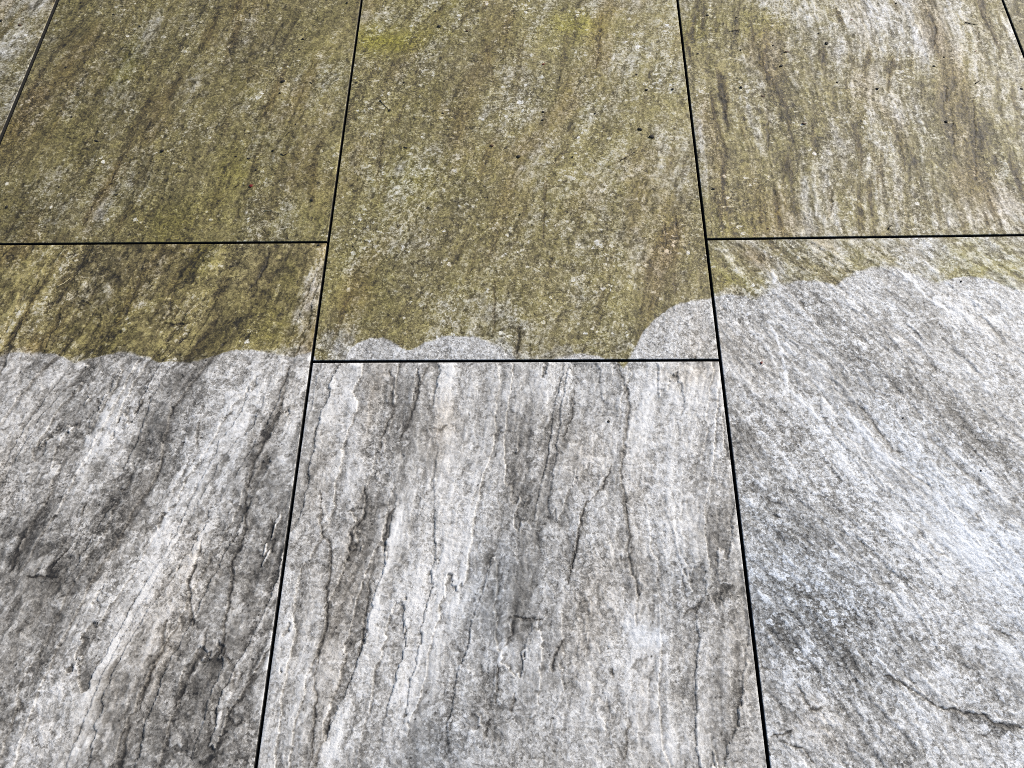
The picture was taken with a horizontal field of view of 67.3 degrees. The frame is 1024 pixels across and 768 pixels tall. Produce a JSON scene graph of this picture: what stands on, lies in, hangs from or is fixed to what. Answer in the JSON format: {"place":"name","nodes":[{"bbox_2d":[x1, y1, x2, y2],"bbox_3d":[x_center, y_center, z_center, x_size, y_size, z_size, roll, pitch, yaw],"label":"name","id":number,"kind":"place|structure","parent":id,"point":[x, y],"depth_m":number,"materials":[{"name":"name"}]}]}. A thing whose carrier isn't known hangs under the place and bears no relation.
{"place":"outdoors","nodes":[
{"label":"outdoors","id":0,"kind":"place"},
{"bbox_2d":[0,0,58,143],"bbox_3d":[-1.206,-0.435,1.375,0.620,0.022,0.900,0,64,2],"label":"paving slab","id":1,"kind":"structure","parent":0,"point":[20,46],"depth_m":1.46,"materials":[{"name":"stone"}]},
{"bbox_2d":[0,243,328,767],"bbox_3d":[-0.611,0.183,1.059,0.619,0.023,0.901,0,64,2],"label":"paving slab","id":2,"kind":"structure","parent":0,"point":[151,435],"depth_m":1.06,"materials":[{"name":"stone"}]},
{"bbox_2d":[0,0,362,247],"bbox_3d":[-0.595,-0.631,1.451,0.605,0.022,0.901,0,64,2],"label":"paving slab","id":3,"kind":"structure","parent":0,"point":[192,89],"depth_m":1.36,"materials":[{"name":"stone"}]},
{"bbox_2d":[257,362,766,767],"bbox_3d":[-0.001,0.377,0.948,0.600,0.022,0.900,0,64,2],"label":"paving slab","id":4,"kind":"structure","parent":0,"point":[513,564],"depth_m":1.00,"materials":[{"name":"stone"}]},
{"bbox_2d":[313,0,717,362],"bbox_3d":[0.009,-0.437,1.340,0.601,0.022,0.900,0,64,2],"label":"paving slab","id":5,"kind":"structure","parent":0,"point":[595,251],"depth_m":1.27,"materials":[{"name":"stone"}]},
{"bbox_2d":[676,0,1023,245],"bbox_3d":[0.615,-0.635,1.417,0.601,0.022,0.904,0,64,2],"label":"paving slab","id":6,"kind":"structure","parent":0,"point":[858,155],"depth_m":1.32,"materials":[{"name":"stone"}]},
{"bbox_2d":[705,236,1023,767],"bbox_3d":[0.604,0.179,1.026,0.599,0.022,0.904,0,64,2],"label":"paving slab","id":7,"kind":"structure","parent":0,"point":[882,545],"depth_m":1.04,"materials":[{"name":"stone"}]},
{"bbox_2d":[1001,0,1023,57],"bbox_3d":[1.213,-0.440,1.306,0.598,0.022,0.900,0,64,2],"label":"paving slab","id":8,"kind":"structure","parent":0,"point":[1014,9],"depth_m":1.42,"materials":[{"name":"stone"}]}
]}

